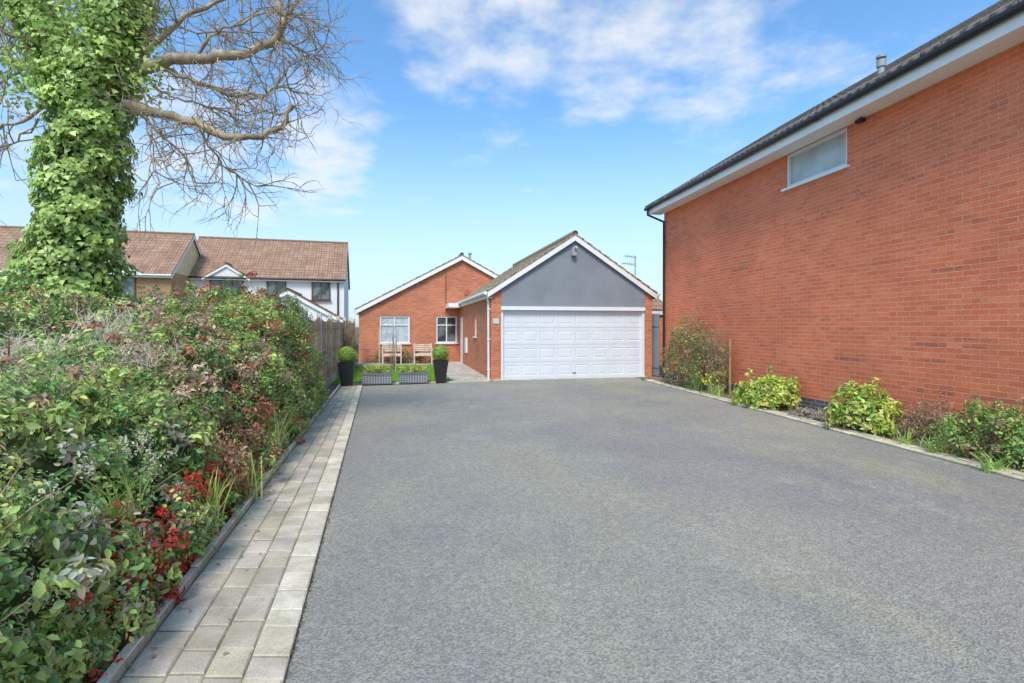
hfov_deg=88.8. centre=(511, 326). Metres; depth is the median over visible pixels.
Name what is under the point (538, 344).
sectional garage door
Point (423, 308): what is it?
brick bungalow
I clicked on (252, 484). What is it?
strap leaf plant
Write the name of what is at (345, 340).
bare garden shrub
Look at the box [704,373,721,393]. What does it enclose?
daffodil clump
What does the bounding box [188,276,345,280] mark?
gutters
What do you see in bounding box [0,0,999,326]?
sky
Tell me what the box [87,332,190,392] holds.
dry stem shrub
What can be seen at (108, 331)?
dry stem shrub
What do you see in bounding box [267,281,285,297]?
window
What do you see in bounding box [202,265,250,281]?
bargeboards and fascia
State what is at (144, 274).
gutters
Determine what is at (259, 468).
strap leaf plant
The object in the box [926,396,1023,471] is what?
green shrub
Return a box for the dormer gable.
[208,267,239,276]
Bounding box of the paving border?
[352,376,646,384]
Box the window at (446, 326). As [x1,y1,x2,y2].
[435,316,457,343]
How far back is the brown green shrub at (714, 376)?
12.33 m
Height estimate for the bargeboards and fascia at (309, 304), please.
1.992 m
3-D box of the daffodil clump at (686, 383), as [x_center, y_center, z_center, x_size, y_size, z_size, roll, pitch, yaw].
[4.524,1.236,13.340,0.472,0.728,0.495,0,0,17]
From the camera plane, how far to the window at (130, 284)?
29.97 m
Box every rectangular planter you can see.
[361,365,392,384]
[398,364,427,383]
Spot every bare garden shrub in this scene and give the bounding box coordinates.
[341,324,360,347]
[348,327,362,349]
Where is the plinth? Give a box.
[665,372,1023,454]
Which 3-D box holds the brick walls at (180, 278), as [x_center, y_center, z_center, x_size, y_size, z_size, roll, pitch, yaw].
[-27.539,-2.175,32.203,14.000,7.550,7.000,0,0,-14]
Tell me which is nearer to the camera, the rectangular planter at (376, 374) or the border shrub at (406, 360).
the rectangular planter at (376, 374)
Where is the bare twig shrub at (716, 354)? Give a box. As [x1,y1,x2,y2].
[697,327,736,393]
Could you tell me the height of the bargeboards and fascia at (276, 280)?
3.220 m
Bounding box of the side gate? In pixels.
[652,314,658,375]
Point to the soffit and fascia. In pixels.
(999, 38)
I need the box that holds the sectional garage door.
[503,310,640,378]
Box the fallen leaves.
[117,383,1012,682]
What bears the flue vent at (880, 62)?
on the roof tiles at (967, 22)
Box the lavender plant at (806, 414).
[787,407,827,421]
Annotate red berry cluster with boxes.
[68,466,231,682]
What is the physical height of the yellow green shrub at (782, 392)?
0.916 m
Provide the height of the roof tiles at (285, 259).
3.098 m
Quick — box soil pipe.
[337,283,338,315]
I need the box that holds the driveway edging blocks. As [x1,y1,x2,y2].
[644,379,1023,481]
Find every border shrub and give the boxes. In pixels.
[352,350,359,367]
[366,347,433,362]
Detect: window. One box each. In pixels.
[109,277,136,299]
[209,280,243,299]
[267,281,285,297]
[311,282,330,300]
[378,316,410,344]
[435,316,457,343]
[781,127,849,191]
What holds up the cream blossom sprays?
on the mixed hedge at (235, 371)
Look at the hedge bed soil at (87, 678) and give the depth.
2.82 m
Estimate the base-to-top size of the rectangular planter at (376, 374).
0.526 m
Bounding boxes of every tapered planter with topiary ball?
[337,346,355,385]
[432,345,448,382]
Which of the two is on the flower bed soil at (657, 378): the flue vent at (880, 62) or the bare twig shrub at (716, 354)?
the bare twig shrub at (716, 354)
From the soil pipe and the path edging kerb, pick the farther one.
the soil pipe
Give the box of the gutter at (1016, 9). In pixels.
[644,1,1023,210]
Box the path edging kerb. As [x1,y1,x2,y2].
[96,383,340,682]
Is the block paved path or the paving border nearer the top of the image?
the paving border
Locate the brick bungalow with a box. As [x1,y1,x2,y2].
[352,252,497,362]
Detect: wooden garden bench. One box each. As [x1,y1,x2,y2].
[382,343,401,363]
[413,343,432,363]
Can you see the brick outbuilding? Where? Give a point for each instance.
(657, 306)
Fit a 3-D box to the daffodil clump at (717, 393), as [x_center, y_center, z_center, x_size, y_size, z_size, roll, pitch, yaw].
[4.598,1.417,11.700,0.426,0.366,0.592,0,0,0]
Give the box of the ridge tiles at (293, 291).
[286,288,301,295]
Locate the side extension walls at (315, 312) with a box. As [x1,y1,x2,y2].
[281,294,335,321]
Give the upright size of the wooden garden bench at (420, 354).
0.860 m
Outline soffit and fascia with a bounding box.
[649,11,1023,214]
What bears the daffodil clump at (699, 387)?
on the flower bed soil at (657, 378)
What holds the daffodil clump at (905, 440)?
on the flower bed soil at (657, 378)
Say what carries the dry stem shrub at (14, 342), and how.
in the mixed hedge at (235, 371)
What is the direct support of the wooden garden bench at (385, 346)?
on the patio paving
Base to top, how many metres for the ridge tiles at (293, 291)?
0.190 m
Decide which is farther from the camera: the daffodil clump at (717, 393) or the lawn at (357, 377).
the lawn at (357, 377)
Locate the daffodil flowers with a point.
(706, 380)
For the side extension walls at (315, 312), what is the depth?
30.34 m
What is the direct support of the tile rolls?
on the roof tiles at (967, 22)
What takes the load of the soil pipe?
attached to the rendered walls at (303, 289)
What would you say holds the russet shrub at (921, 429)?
on the flower bed soil at (657, 378)
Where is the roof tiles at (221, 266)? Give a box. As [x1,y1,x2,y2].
[201,264,249,277]
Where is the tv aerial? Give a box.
[620,253,636,276]
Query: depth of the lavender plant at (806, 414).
8.92 m
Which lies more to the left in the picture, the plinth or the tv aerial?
the tv aerial
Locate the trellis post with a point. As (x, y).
(729, 366)
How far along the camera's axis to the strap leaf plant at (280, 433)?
6.05 m
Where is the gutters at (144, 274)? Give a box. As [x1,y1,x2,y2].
[0,271,171,275]
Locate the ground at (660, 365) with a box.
[352,328,662,385]
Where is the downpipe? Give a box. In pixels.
[647,210,664,377]
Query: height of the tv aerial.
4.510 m
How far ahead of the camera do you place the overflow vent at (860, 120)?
8.63 m
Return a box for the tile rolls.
[651,1,1012,202]
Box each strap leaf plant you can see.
[75,461,153,522]
[197,465,234,535]
[235,451,270,499]
[247,429,283,475]
[250,453,280,481]
[253,412,295,463]
[260,403,288,445]
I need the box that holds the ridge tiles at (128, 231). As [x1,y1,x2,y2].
[0,225,194,235]
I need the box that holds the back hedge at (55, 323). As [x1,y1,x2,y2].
[0,270,193,365]
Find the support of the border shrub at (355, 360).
on the lawn at (357, 377)
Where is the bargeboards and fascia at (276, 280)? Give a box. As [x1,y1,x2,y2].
[189,251,349,289]
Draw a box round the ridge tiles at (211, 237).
[199,236,347,243]
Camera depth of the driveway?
3.72 m
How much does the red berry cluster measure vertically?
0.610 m
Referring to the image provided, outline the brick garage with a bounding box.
[456,230,660,379]
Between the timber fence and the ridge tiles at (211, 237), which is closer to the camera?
the timber fence
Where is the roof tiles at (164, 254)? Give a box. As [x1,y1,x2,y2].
[0,228,201,273]
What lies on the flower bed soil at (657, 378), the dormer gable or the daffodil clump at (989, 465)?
the daffodil clump at (989, 465)
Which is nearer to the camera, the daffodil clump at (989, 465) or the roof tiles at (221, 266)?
the daffodil clump at (989, 465)
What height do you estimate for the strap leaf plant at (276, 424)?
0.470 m
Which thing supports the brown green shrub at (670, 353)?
on the flower bed soil at (657, 378)
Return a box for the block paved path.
[119,385,361,682]
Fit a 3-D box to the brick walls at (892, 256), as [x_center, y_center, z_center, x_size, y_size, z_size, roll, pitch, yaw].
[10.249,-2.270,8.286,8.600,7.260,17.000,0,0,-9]
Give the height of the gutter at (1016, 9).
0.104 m
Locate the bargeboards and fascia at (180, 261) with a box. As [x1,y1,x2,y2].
[0,236,201,278]
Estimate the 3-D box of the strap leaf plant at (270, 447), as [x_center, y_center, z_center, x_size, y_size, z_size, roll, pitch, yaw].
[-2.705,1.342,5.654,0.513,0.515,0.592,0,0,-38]
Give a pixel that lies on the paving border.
(489, 380)
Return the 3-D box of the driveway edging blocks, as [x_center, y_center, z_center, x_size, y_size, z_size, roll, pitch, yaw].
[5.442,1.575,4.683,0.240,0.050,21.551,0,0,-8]
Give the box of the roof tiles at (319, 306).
[255,289,347,321]
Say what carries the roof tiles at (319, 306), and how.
attached to the side extension walls at (315, 312)
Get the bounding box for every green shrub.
[660,308,711,390]
[685,323,732,393]
[728,365,803,410]
[823,376,906,436]
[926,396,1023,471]
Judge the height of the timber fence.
1.960 m
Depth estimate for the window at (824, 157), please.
9.76 m
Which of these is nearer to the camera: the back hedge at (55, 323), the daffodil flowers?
the back hedge at (55, 323)
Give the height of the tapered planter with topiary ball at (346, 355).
1.063 m
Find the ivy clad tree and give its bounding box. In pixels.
[0,0,373,327]
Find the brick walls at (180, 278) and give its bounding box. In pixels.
[0,241,198,310]
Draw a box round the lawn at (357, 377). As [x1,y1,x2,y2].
[332,364,450,383]
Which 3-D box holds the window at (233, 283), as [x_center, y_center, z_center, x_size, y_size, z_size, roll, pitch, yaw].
[-18.597,-2.400,34.019,2.120,1.300,0.160,0,0,-15]
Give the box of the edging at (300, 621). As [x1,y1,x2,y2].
[283,386,362,682]
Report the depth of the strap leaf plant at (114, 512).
2.85 m
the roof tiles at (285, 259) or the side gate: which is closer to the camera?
the side gate
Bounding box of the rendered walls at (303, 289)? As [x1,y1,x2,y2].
[190,265,348,319]
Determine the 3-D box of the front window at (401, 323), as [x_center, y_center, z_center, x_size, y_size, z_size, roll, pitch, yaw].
[-5.176,0.165,23.053,1.410,1.250,0.160,0,0,-12]
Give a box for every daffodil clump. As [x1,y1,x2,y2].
[683,365,693,388]
[691,367,705,391]
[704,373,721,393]
[708,383,725,396]
[892,426,927,446]
[915,433,957,454]
[968,449,1019,473]
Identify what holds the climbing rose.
on the lawn at (357, 377)
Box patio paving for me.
[357,361,491,380]
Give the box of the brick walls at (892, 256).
[664,41,1023,435]
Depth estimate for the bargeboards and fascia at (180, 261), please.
30.79 m
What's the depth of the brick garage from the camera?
16.01 m
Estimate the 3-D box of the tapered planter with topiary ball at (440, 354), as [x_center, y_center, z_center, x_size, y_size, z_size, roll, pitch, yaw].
[-2.023,1.040,14.747,0.505,1.059,0.502,0,0,-12]
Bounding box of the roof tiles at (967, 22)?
[645,0,1023,207]
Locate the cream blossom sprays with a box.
[0,419,203,661]
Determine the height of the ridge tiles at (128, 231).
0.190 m
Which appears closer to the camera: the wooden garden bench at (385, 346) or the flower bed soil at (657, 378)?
the flower bed soil at (657, 378)
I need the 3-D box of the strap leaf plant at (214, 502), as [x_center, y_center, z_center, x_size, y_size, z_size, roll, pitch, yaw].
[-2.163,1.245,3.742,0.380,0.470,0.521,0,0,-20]
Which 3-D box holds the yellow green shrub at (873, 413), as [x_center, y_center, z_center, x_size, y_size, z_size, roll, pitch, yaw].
[5.389,1.199,7.946,1.058,0.877,1.030,0,0,-33]
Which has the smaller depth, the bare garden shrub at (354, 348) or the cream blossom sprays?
the cream blossom sprays
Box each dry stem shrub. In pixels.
[0,321,99,409]
[0,353,99,419]
[36,298,155,364]
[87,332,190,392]
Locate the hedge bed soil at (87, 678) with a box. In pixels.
[80,362,357,682]
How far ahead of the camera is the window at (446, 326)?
23.57 m
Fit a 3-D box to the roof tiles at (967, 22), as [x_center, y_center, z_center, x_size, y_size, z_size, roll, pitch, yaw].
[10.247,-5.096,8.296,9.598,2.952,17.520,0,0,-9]
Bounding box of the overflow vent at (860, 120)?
[855,118,865,123]
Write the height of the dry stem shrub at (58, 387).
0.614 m
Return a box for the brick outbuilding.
[652,297,662,363]
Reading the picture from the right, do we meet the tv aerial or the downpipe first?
the downpipe
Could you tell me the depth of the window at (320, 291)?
35.54 m
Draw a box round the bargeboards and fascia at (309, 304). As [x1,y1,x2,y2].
[274,291,347,322]
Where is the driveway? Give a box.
[285,377,1023,682]
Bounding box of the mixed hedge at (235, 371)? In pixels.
[0,270,332,682]
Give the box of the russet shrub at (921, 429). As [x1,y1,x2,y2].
[893,390,969,440]
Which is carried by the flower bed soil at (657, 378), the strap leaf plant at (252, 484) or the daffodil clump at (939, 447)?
the daffodil clump at (939, 447)
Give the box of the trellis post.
[722,339,730,394]
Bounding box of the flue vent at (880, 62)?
[876,53,886,73]
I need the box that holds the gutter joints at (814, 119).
[649,113,819,208]
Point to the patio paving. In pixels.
(458, 371)
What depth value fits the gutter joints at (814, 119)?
9.06 m
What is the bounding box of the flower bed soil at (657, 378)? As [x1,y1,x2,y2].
[637,375,1023,470]
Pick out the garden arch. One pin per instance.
(395, 342)
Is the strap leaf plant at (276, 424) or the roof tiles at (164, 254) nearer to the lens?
the strap leaf plant at (276, 424)
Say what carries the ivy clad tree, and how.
on the hedge bed soil at (87, 678)
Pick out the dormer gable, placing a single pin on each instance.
(225, 271)
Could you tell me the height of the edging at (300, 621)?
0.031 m
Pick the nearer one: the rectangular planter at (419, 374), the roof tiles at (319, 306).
the rectangular planter at (419, 374)
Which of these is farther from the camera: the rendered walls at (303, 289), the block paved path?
the rendered walls at (303, 289)
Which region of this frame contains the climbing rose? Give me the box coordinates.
[384,326,397,370]
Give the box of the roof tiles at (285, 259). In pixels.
[189,238,349,287]
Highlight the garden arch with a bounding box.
[379,319,395,370]
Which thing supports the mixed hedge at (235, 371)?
on the hedge bed soil at (87, 678)
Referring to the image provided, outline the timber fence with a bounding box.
[302,310,354,388]
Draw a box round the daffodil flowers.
[695,373,717,384]

